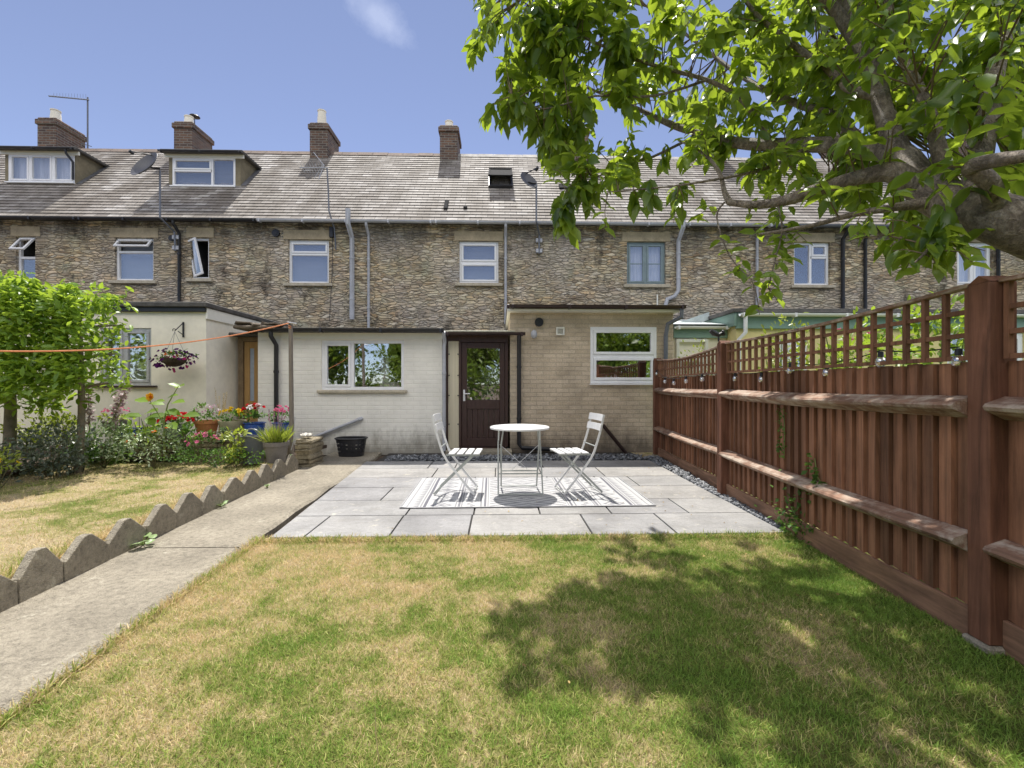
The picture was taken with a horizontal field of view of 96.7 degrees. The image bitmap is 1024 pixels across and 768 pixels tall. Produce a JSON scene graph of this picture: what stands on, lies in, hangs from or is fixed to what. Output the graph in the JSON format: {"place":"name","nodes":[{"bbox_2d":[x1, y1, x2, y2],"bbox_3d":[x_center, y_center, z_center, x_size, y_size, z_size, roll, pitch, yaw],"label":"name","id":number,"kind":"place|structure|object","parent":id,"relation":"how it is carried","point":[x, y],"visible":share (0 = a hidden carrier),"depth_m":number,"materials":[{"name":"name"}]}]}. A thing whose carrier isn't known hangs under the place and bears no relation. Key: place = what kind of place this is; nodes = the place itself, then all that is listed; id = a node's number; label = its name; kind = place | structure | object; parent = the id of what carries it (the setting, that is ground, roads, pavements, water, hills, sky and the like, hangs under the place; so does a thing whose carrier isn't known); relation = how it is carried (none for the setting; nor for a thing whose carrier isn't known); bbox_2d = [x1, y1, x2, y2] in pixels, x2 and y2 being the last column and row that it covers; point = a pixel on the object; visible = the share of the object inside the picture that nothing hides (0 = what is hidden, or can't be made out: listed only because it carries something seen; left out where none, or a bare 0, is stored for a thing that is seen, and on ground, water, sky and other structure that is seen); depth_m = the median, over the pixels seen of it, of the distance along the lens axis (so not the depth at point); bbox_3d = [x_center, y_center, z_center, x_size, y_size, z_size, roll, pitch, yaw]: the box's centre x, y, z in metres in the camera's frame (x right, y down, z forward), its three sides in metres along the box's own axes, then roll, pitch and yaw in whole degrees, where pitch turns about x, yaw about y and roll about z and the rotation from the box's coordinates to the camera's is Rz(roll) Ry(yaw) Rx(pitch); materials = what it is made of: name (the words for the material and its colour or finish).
{"place":"outdoors","nodes":[
{"label":"outdoors","id":0,"kind":"place"},
{"bbox_2d":[0,108,86,220],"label":"terraced house","id":1,"kind":"structure","parent":0,"point":[53,130],"depth_m":13.75,"materials":[{"name":"brick"}]},
{"bbox_2d":[0,113,213,296],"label":"terraced house","id":2,"kind":"structure","parent":0,"point":[53,183],"depth_m":11.68,"materials":[{"name":"stone"}]},
{"bbox_2d":[8,237,39,281],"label":"window","id":3,"kind":"structure","parent":2,"relation":"in","point":[22,247],"depth_m":11.13,"materials":[{"name":"white plastic"}]},
{"bbox_2d":[4,155,74,183],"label":"window","id":4,"kind":"structure","parent":2,"relation":"in","point":[23,169],"depth_m":12.20,"materials":[{"name":"white plastic"}]},
{"bbox_2d":[0,455,295,578],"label":"lawn bank","id":5,"kind":"structure","parent":0,"point":[32,516],"depth_m":4.30,"materials":[{"name":"plant"}]},
{"bbox_2d":[0,443,26,487],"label":"border plant","id":6,"kind":"object","parent":5,"relation":"on","point":[2,457],"visible":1,"depth_m":4.68,"materials":[{"name":"green plant"}]},
{"bbox_2d":[1,415,103,482],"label":"shrub","id":7,"kind":"object","parent":5,"relation":"on","point":[62,458],"visible":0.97,"depth_m":5.14,"materials":[{"name":"green plant"}]},
{"bbox_2d":[66,426,103,470],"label":"border plant","id":8,"kind":"object","parent":5,"relation":"on","point":[89,454],"visible":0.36,"depth_m":5.57,"materials":[{"name":"green plant"}]},
{"bbox_2d":[65,416,141,467],"bbox_3d":[-5.120,0.740,5.785,0.778,0.696,0.624,0,0,-2],"label":"border plant","id":9,"kind":"object","parent":5,"relation":"on","point":[109,451],"visible":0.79,"depth_m":5.75,"materials":[{"name":"green plant"}]},
{"bbox_2d":[112,421,192,468],"bbox_3d":[-4.531,0.768,5.752,0.850,0.600,0.718,0,0,-30],"label":"border plant","id":10,"kind":"object","parent":5,"relation":"on","point":[152,445],"visible":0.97,"depth_m":5.67,"materials":[{"name":"green plant"}]},
{"bbox_2d":[121,383,199,457],"bbox_3d":[-4.513,0.466,5.860,0.870,0.970,0.344,0,0,-2],"label":"sunflower","id":11,"kind":"object","parent":5,"relation":"on","point":[151,420],"visible":0.96,"depth_m":5.87,"materials":[{"name":"green plant"}]},
{"bbox_2d":[0,445,326,477],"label":"flower bed","id":12,"kind":"object","parent":5,"relation":"on","point":[8,473],"visible":0.15,"depth_m":6.17,"materials":[{"name":"soil"}]},
{"bbox_2d":[0,410,55,450],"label":"shrub","id":13,"kind":"object","parent":12,"relation":"on","point":[42,418],"visible":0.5,"depth_m":5.59,"materials":[{"name":"green plant"}]},
{"bbox_2d":[0,437,62,482],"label":"shrub","id":14,"kind":"object","parent":12,"relation":"on","point":[11,458],"visible":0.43,"depth_m":5.03,"materials":[{"name":"green plant"}]},
{"bbox_2d":[40,410,76,447],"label":"shrub","id":15,"kind":"object","parent":12,"relation":"on","point":[67,422],"visible":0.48,"depth_m":5.72,"materials":[{"name":"green plant"}]},
{"bbox_2d":[0,269,139,472],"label":"pleached hedge","id":16,"kind":"object","parent":12,"relation":"on","point":[61,372],"visible":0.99,"depth_m":5.04,"materials":[{"name":"green plant"}]},
{"bbox_2d":[96,393,133,463],"bbox_3d":[-5.351,0.571,6.072,0.480,0.998,0.378,0,0,-42],"label":"acanthus","id":17,"kind":"object","parent":12,"relation":"on","point":[120,412],"visible":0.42,"depth_m":6.05,"materials":[{"name":"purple plant"}]},
{"bbox_2d":[99,378,132,465],"bbox_3d":[-5.205,0.511,5.948,0.575,1.185,0.286,0,0,25],"label":"acanthus","id":18,"kind":"object","parent":12,"relation":"on","point":[122,398],"visible":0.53,"depth_m":5.96,"materials":[{"name":"pink plant"}]},
{"bbox_2d":[120,414,160,446],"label":"border plant","id":19,"kind":"object","parent":12,"relation":"on","point":[139,426],"visible":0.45,"depth_m":6.00,"materials":[{"name":"green plant"}]},
{"bbox_2d":[178,429,219,461],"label":"border plant","id":20,"kind":"object","parent":5,"relation":"on","point":[205,434],"visible":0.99,"depth_m":5.76,"materials":[{"name":"green plant"}]},
{"bbox_2d":[115,434,288,460],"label":"stone wall","id":21,"kind":"structure","parent":5,"relation":"on","point":[206,443],"depth_m":6.32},
{"bbox_2d":[156,412,194,438],"bbox_3d":[-4.632,0.555,6.266,0.512,0.372,0.434,0,0,43],"label":"flower pot","id":22,"kind":"object","parent":21,"relation":"on","point":[171,418],"visible":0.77,"depth_m":6.18,"materials":[{"name":"green plastic"}]},
{"bbox_2d":[189,402,220,435],"bbox_3d":[-4.306,0.488,6.402,0.390,0.471,0.403,0,0,-43],"label":"flower pot","id":23,"kind":"object","parent":21,"relation":"on","point":[206,425],"visible":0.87,"depth_m":6.36,"materials":[{"name":"ceramic"}]},
{"bbox_2d":[217,407,246,434],"bbox_3d":[-3.959,0.517,6.454,0.350,0.398,0.386,0,0,-2],"label":"flower pot","id":24,"kind":"object","parent":21,"relation":"on","point":[233,423],"visible":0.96,"depth_m":6.35,"materials":[{"name":"stone"}]},
{"bbox_2d":[239,403,270,434],"bbox_3d":[-3.659,0.494,6.465,0.331,0.463,0.417,0,0,31],"label":"flower pot","id":25,"kind":"object","parent":21,"relation":"on","point":[253,425],"visible":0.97,"depth_m":6.41,"materials":[{"name":"blue ceramic"}]},
{"bbox_2d":[268,405,288,432],"bbox_3d":[-3.298,0.529,6.448,0.319,0.468,0.293,0,0,-2],"label":"flower pot","id":26,"kind":"object","parent":21,"relation":"on","point":[280,414],"visible":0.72,"depth_m":6.39,"materials":[{"name":"blue ceramic"}]},
{"bbox_2d":[148,446,291,468],"bbox_3d":[-3.673,0.943,5.803,1.673,0.313,0.764,0,0,-2],"label":"ground cover","id":27,"kind":"object","parent":5,"relation":"on","point":[209,452],"depth_m":5.73,"materials":[{"name":"plant"}]},
{"bbox_2d":[218,425,251,467],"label":"border plant","id":28,"kind":"object","parent":5,"relation":"on","point":[234,445],"visible":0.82,"depth_m":5.75,"materials":[{"name":"green plant"}]},
{"bbox_2d":[230,428,263,463],"bbox_3d":[-3.502,0.812,6.004,0.438,0.455,0.224,0,0,-2],"label":"watering can","id":29,"kind":"object","parent":5,"relation":"on","point":[253,444],"visible":0.61,"depth_m":5.93,"materials":[{"name":"grey metal"}]},
{"bbox_2d":[249,410,296,462],"bbox_3d":[-3.004,0.663,5.861,0.606,0.687,0.627,0,0,21],"label":"flower pot","id":30,"kind":"object","parent":5,"relation":"on","point":[276,444],"visible":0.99,"depth_m":5.79,"materials":[{"name":"stone"}]},
{"bbox_2d":[287,322,296,454],"bbox_3d":[-2.986,0.176,6.204,0.128,2.049,0.094,0,0,-2],"label":"clothes post","id":31,"kind":"object","parent":5,"relation":"on","point":[291,398],"visible":0.85,"depth_m":6.19,"materials":[{"name":"brown wood"}]},
{"bbox_2d":[0,323,291,351],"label":"clothes line","id":32,"kind":"object","parent":31,"relation":"attached to","point":[134,347],"visible":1,"depth_m":4.87,"materials":[{"name":"orange plastic"}]},
{"bbox_2d":[0,452,381,717],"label":"path","id":33,"kind":"structure","parent":0,"point":[44,635],"depth_m":2.67,"materials":[{"name":"concrete"}]},
{"bbox_2d":[295,436,323,468],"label":"stone pier","id":34,"kind":"structure","parent":33,"relation":"on","point":[308,452],"depth_m":6.39,"materials":[{"name":"beige stone"}]},
{"bbox_2d":[334,436,367,456],"bbox_3d":[-2.605,1.011,7.380,0.518,0.297,0.375,0,0,-2],"label":"laundry basket","id":35,"kind":"object","parent":33,"relation":"on","point":[351,446],"visible":1,"depth_m":7.25,"materials":[{"name":"black plastic"}]},
{"bbox_2d":[76,109,340,317],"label":"terraced house","id":36,"kind":"structure","parent":0,"point":[219,201],"depth_m":11.22,"materials":[{"name":"stone"}]},
{"bbox_2d":[108,238,157,283],"bbox_3d":[-9.256,-3.016,11.181,1.127,1.131,0.327,0,0,-2],"label":"window","id":37,"kind":"structure","parent":36,"relation":"in","point":[137,254],"depth_m":11.34,"materials":[{"name":"white plastic"}]},
{"bbox_2d":[128,150,178,250],"bbox_3d":[-8.420,-4.363,10.724,0.951,2.230,0.626,0,0,-30],"label":"satellite dish","id":38,"kind":"object","parent":36,"relation":"attached to","point":[144,163],"visible":1,"depth_m":10.73,"materials":[{"name":"grey metal"}]},
{"bbox_2d":[185,237,212,281],"bbox_3d":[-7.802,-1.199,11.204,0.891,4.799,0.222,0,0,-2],"label":"window","id":39,"kind":"structure","parent":36,"relation":"in","point":[196,254],"depth_m":11.17,"materials":[{"name":"white plastic"}]},
{"bbox_2d":[169,158,235,186],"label":"window","id":40,"kind":"structure","parent":36,"relation":"in","point":[185,170],"depth_m":12.42,"materials":[{"name":"white plastic"}]},
{"bbox_2d":[256,120,461,327],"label":"terraced house","id":41,"kind":"structure","parent":0,"point":[383,206],"depth_m":11.33,"materials":[{"name":"stone"}]},
{"bbox_2d":[283,240,332,286],"bbox_3d":[-5.036,-2.993,11.323,1.194,1.158,0.280,0,0,-2],"label":"window","id":42,"kind":"structure","parent":41,"relation":"in","point":[308,259],"depth_m":11.45,"materials":[{"name":"white plastic"}]},
{"bbox_2d":[299,152,336,319],"bbox_3d":[-4.657,-3.658,10.966,0.670,4.166,0.630,0,0,-2],"label":"tv aerial","id":43,"kind":"object","parent":41,"relation":"attached to","point":[332,234],"visible":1,"depth_m":11.03,"materials":[{"name":"grey metal"}]},
{"bbox_2d":[171,443,826,547],"bbox_3d":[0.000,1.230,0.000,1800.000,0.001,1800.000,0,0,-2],"label":"ground","id":44,"kind":"structure","parent":0,"point":[380,457],"depth_m":3.42,"materials":[{"name":"concrete"}]},
{"bbox_2d":[0,575,17,612],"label":"edging block","id":45,"kind":"structure","parent":44,"relation":"on","point":[8,594],"depth_m":2.35,"materials":[{"name":"concrete"}]},
{"bbox_2d":[11,547,62,603],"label":"edging block","id":46,"kind":"structure","parent":44,"relation":"on","point":[39,570],"depth_m":2.52,"materials":[{"name":"concrete"}]},
{"bbox_2d":[60,534,108,581],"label":"edging block","id":47,"kind":"structure","parent":44,"relation":"on","point":[83,553],"depth_m":2.81,"materials":[{"name":"concrete"}]},
{"bbox_2d":[105,518,145,559],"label":"edging block","id":48,"kind":"structure","parent":44,"relation":"on","point":[124,535],"depth_m":3.15,"materials":[{"name":"concrete"}]},
{"bbox_2d":[0,301,293,446],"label":"rendered extension","id":49,"kind":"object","parent":44,"relation":"on","point":[209,373],"visible":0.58,"depth_m":7.25,"materials":[{"name":"beige paint"}]},
{"bbox_2d":[98,328,157,387],"bbox_3d":[-6.141,-0.417,7.245,1.000,0.945,0.150,0,0,-2],"label":"window","id":50,"kind":"structure","parent":49,"relation":"in","point":[126,353],"depth_m":7.25,"materials":[{"name":"grey plastic"}]},
{"bbox_2d":[131,362,145,379],"bbox_3d":[-6.072,-0.177,7.432,0.388,0.376,0.040,0,0,-2],"label":"net curtain","id":51,"kind":"object","parent":49,"relation":"hanging from","point":[138,370],"visible":0.38,"depth_m":7.43,"materials":[{"name":"white fabric"}]},
{"bbox_2d":[172,322,183,336],"bbox_3d":[-5.187,-0.865,7.114,0.075,0.244,0.289,0,0,-8],"label":"wall bracket","id":52,"kind":"object","parent":49,"relation":"attached to","point":[182,324],"depth_m":7.24,"materials":[{"name":"black metal"}]},
{"bbox_2d":[149,332,199,372],"bbox_3d":[-5.167,-0.486,6.962,0.716,0.635,0.444,0,0,-2],"label":"hanging basket","id":53,"kind":"object","parent":52,"relation":"hanging from","point":[167,361],"visible":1,"depth_m":6.92,"materials":[{"name":"purple plastic"}]},
{"bbox_2d":[228,332,257,433],"bbox_3d":[-4.679,0.153,8.172,0.625,2.094,0.600,0,0,-2],"label":"side door","id":54,"kind":"structure","parent":49,"relation":"attached to","point":[247,368],"depth_m":8.10,"materials":[{"name":"brown wood"}]},
{"bbox_2d":[244,342,257,433],"bbox_3d":[-4.633,0.201,8.123,0.265,1.899,0.040,0,0,-2],"label":"door leaf","id":55,"kind":"structure","parent":54,"relation":"in","point":[247,345],"depth_m":8.10,"materials":[{"name":"brown wood"}]},
{"bbox_2d":[142,504,176,539],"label":"edging block","id":56,"kind":"structure","parent":44,"relation":"on","point":[161,519],"depth_m":3.49,"materials":[{"name":"concrete"}]},
{"bbox_2d":[173,492,202,526],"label":"edging block","id":57,"kind":"structure","parent":44,"relation":"on","point":[188,507],"depth_m":3.84,"materials":[{"name":"concrete"}]},
{"bbox_2d":[200,485,223,514],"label":"edging block","id":58,"kind":"structure","parent":44,"relation":"on","point":[211,497],"depth_m":4.18,"materials":[{"name":"concrete"}]},
{"bbox_2d":[221,477,243,504],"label":"edging block","id":59,"kind":"structure","parent":44,"relation":"on","point":[232,489],"depth_m":4.55,"materials":[{"name":"concrete"}]},
{"bbox_2d":[241,470,260,494],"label":"edging block","id":60,"kind":"structure","parent":44,"relation":"on","point":[251,480],"depth_m":4.91,"materials":[{"name":"concrete"}]},
{"bbox_2d":[258,464,272,486],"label":"edging block","id":61,"kind":"structure","parent":44,"relation":"on","point":[265,473],"depth_m":5.26,"materials":[{"name":"concrete"}]},
{"bbox_2d":[271,459,286,480],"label":"edging block","id":62,"kind":"structure","parent":44,"relation":"on","point":[279,468],"depth_m":5.62,"materials":[{"name":"concrete"}]},
{"bbox_2d":[284,454,298,473],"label":"edging block","id":63,"kind":"structure","parent":44,"relation":"on","point":[291,462],"depth_m":6.01,"materials":[{"name":"concrete"}]},
{"bbox_2d":[233,321,446,454],"bbox_3d":[-2.920,0.091,9.395,3.501,2.258,3.854,0,0,-2],"label":"kitchen extension","id":64,"kind":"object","parent":44,"relation":"on","point":[330,404],"visible":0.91,"depth_m":7.83,"materials":[{"name":"beige paint"}]},
{"bbox_2d":[317,340,406,392],"bbox_3d":[-2.568,-0.298,7.846,1.526,0.907,0.150,0,0,-2],"label":"window","id":65,"kind":"structure","parent":64,"relation":"in","point":[350,387],"depth_m":7.84,"materials":[{"name":"white plastic"}]},
{"bbox_2d":[347,359,399,386],"bbox_3d":[-2.472,-0.185,8.144,0.929,0.550,0.220,0,0,-2],"label":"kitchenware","id":66,"kind":"object","parent":64,"relation":"in","point":[384,373],"visible":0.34,"depth_m":8.24,"materials":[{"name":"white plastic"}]},
{"bbox_2d":[445,330,559,455],"bbox_3d":[-0.198,0.141,8.908,1.982,2.117,2.580,0,0,-2],"label":"porch","id":67,"kind":"object","parent":44,"relation":"on","point":[472,417],"visible":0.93,"depth_m":7.95,"materials":[{"name":"brown wood"}]},
{"bbox_2d":[462,343,504,446],"bbox_3d":[-0.502,0.187,7.939,0.750,1.818,0.100,0,0,-2],"label":"door","id":68,"kind":"structure","parent":67,"relation":"in","point":[485,412],"depth_m":7.96,"materials":[{"name":"brown wood"}]},
{"bbox_2d":[479,370,498,399],"bbox_3d":[-0.444,0.313,8.901,0.364,1.174,0.480,0,0,-2],"label":"cabinet","id":69,"kind":"object","parent":67,"relation":"in","point":[488,384],"visible":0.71,"depth_m":8.69,"materials":[{"name":"green glass"}]},
{"bbox_2d":[378,452,794,538],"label":"slate chippings","id":70,"kind":"object","parent":44,"relation":"on","point":[677,470],"visible":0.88,"depth_m":7.01,"materials":[{"name":"grey gravel"}]},
{"bbox_2d":[504,295,686,452],"bbox_3d":[1.797,-0.488,9.539,3.870,3.522,3.831,0,0,-2],"label":"brick extension","id":71,"kind":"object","parent":44,"relation":"on","point":[579,363],"visible":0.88,"depth_m":7.93,"materials":[{"name":"beige brick"}]},
{"bbox_2d":[589,327,656,384],"bbox_3d":[1.948,-0.489,7.958,1.204,1.015,0.120,0,0,-2],"label":"window","id":72,"kind":"structure","parent":71,"relation":"in","point":[595,356],"depth_m":7.94,"materials":[{"name":"white plastic"}]},
{"bbox_2d":[673,318,729,376],"bbox_3d":[3.550,-0.232,10.041,1.091,2.864,2.926,0,0,-2],"label":"lean to extension","id":73,"kind":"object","parent":44,"relation":"on","point":[688,335],"visible":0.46,"depth_m":8.71,"materials":[{"name":"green paint"}]},
{"bbox_2d":[675,339,707,376],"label":"window","id":74,"kind":"structure","parent":73,"relation":"in","point":[677,341],"depth_m":8.69,"materials":[{"name":"beige plastic"}]},
{"bbox_2d":[461,0,1023,316],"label":"cherry tree","id":75,"kind":"object","parent":44,"relation":"on","point":[975,98],"visible":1,"depth_m":3.24,"materials":[{"name":"green plant"}]},
{"bbox_2d":[687,128,926,308],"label":"terraced house","id":76,"kind":"structure","parent":44,"relation":"on","point":[837,270],"depth_m":11.65,"materials":[{"name":"stone"}]},
{"bbox_2d":[790,243,835,287],"bbox_3d":[7.659,-3.030,11.645,1.140,1.176,0.210,0,0,-2],"label":"window","id":77,"kind":"structure","parent":76,"relation":"in","point":[811,255],"depth_m":11.68,"materials":[{"name":"white plastic"}]},
{"bbox_2d":[652,273,1023,664],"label":"fence","id":78,"kind":"object","parent":44,"relation":"on","point":[920,467],"visible":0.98,"depth_m":2.59,"materials":[{"name":"wood"}]},
{"bbox_2d":[776,405,786,457],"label":"ivy","id":79,"kind":"object","parent":78,"relation":"attached to","point":[784,441],"visible":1,"depth_m":3.72,"materials":[{"name":"green plant"}]},
{"bbox_2d":[755,469,819,549],"bbox_3d":[2.189,1.026,3.542,0.272,0.676,0.669,0,0,-2],"label":"ivy","id":80,"kind":"object","parent":78,"relation":"attached to","point":[795,528],"visible":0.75,"depth_m":3.51,"materials":[{"name":"green plant"}]},
{"bbox_2d":[656,346,962,383],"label":"string lights","id":81,"kind":"object","parent":78,"relation":"attached to","point":[958,351],"visible":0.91,"depth_m":2.94,"materials":[{"name":"black plastic"}]},
{"bbox_2d":[799,453,826,503],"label":"ivy","id":82,"kind":"object","parent":78,"relation":"attached to","point":[814,478],"visible":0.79,"depth_m":3.29,"materials":[{"name":"green plant"}]},
{"bbox_2d":[0,0,999,158],"label":"sky","id":83,"kind":"structure","parent":0,"point":[385,75],"materials":[{"name":"blue"}]},
{"bbox_2d":[0,529,1023,767],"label":"lawn","id":84,"kind":"structure","parent":0,"point":[503,718],"depth_m":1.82,"materials":[{"name":"green plant"}]},
{"bbox_2d":[433,127,604,330],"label":"terraced house","id":85,"kind":"structure","parent":0,"point":[490,264],"depth_m":11.43,"materials":[{"name":"stone"}]},
{"bbox_2d":[455,242,502,286],"bbox_3d":[-0.829,-3.008,11.441,1.182,1.137,0.280,0,0,-2],"label":"window","id":86,"kind":"structure","parent":85,"relation":"in","point":[478,261],"depth_m":11.46,"materials":[{"name":"white plastic"}]},
{"bbox_2d":[520,166,541,253],"bbox_3d":[0.472,-4.179,11.056,0.462,1.863,0.816,0,0,10],"label":"satellite dish","id":87,"kind":"object","parent":85,"relation":"attached to","point":[528,179],"visible":1,"depth_m":10.97,"materials":[{"name":"grey metal"}]},
{"bbox_2d":[270,460,780,539],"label":"patio","id":88,"kind":"structure","parent":0,"point":[367,498],"depth_m":4.18,"materials":[{"name":"stone"}]},
{"bbox_2d":[399,477,655,507],"bbox_3d":[0.129,1.161,4.987,2.470,0.015,1.376,0,0,-2],"label":"outdoor rug","id":89,"kind":"object","parent":88,"relation":"on","point":[457,493],"visible":0.9,"depth_m":4.80,"materials":[{"name":"white fabric"}]},
{"bbox_2d":[431,413,482,495],"bbox_3d":[-0.584,0.741,4.911,0.506,0.837,0.400,0,0,1],"label":"bistro chair","id":90,"kind":"object","parent":89,"relation":"on","point":[439,426],"visible":1,"depth_m":4.78,"materials":[{"name":"white paint"}]},
{"bbox_2d":[490,424,548,494],"bbox_3d":[0.083,0.806,4.934,0.644,0.699,0.644,0,0,-2],"label":"bistro table","id":91,"kind":"object","parent":89,"relation":"on","point":[519,427],"visible":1,"depth_m":4.88,"materials":[{"name":"white paint"}]},
{"bbox_2d":[550,412,604,494],"bbox_3d":[0.705,0.741,4.958,0.506,0.837,0.400,0,0,-11],"label":"bistro chair","id":92,"kind":"object","parent":89,"relation":"on","point":[561,452],"visible":1,"depth_m":4.89,"materials":[{"name":"white paint"}]},
{"bbox_2d":[575,117,773,319],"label":"terraced house","id":93,"kind":"structure","parent":0,"point":[645,261],"depth_m":11.55,"materials":[{"name":"stone"}]},
{"bbox_2d":[623,242,670,287],"bbox_3d":[3.391,-3.015,11.569,1.186,1.165,0.298,0,0,-2],"label":"window","id":94,"kind":"structure","parent":93,"relation":"in","point":[645,260],"depth_m":11.57,"materials":[{"name":"grey paint"}]},
{"bbox_2d":[631,452,819,529],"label":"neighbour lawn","id":95,"kind":"structure","parent":0,"point":[646,453],"depth_m":7.72,"materials":[{"name":"grey gravel"}]},
{"bbox_2d":[758,312,819,371],"bbox_3d":[3.853,0.096,6.389,0.864,2.252,0.867,0,0,36],"label":"rose bush","id":96,"kind":"object","parent":95,"relation":"on","point":[797,348],"visible":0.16,"depth_m":6.37,"materials":[{"name":"green plant"}]},
{"bbox_2d":[673,308,1023,372],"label":"yellow extension","id":97,"kind":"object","parent":95,"relation":"on","point":[738,323],"visible":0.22,"depth_m":8.43,"materials":[{"name":"yellow paint"}]},
{"bbox_2d":[815,306,911,368],"bbox_3d":[3.526,0.210,4.618,0.867,2.026,0.835,0,0,35],"label":"rose bush","id":98,"kind":"object","parent":95,"relation":"on","point":[866,336],"visible":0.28,"depth_m":4.59,"materials":[{"name":"green plant"}]},
{"bbox_2d":[885,291,967,365],"bbox_3d":[3.561,0.215,3.818,0.796,2.014,0.754,0,0,-29],"label":"rose bush","id":99,"kind":"object","parent":95,"relation":"on","point":[954,326],"visible":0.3,"depth_m":3.83,"materials":[{"name":"green plant"}]},
{"bbox_2d":[870,139,1023,309],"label":"terraced house","id":100,"kind":"structure","parent":0,"point":[998,262],"depth_m":11.77,"materials":[{"name":"stone"}]},
{"bbox_2d":[953,243,989,286],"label":"window","id":101,"kind":"structure","parent":100,"relation":"in","point":[967,276],"depth_m":11.81,"materials":[{"name":"white plastic"}]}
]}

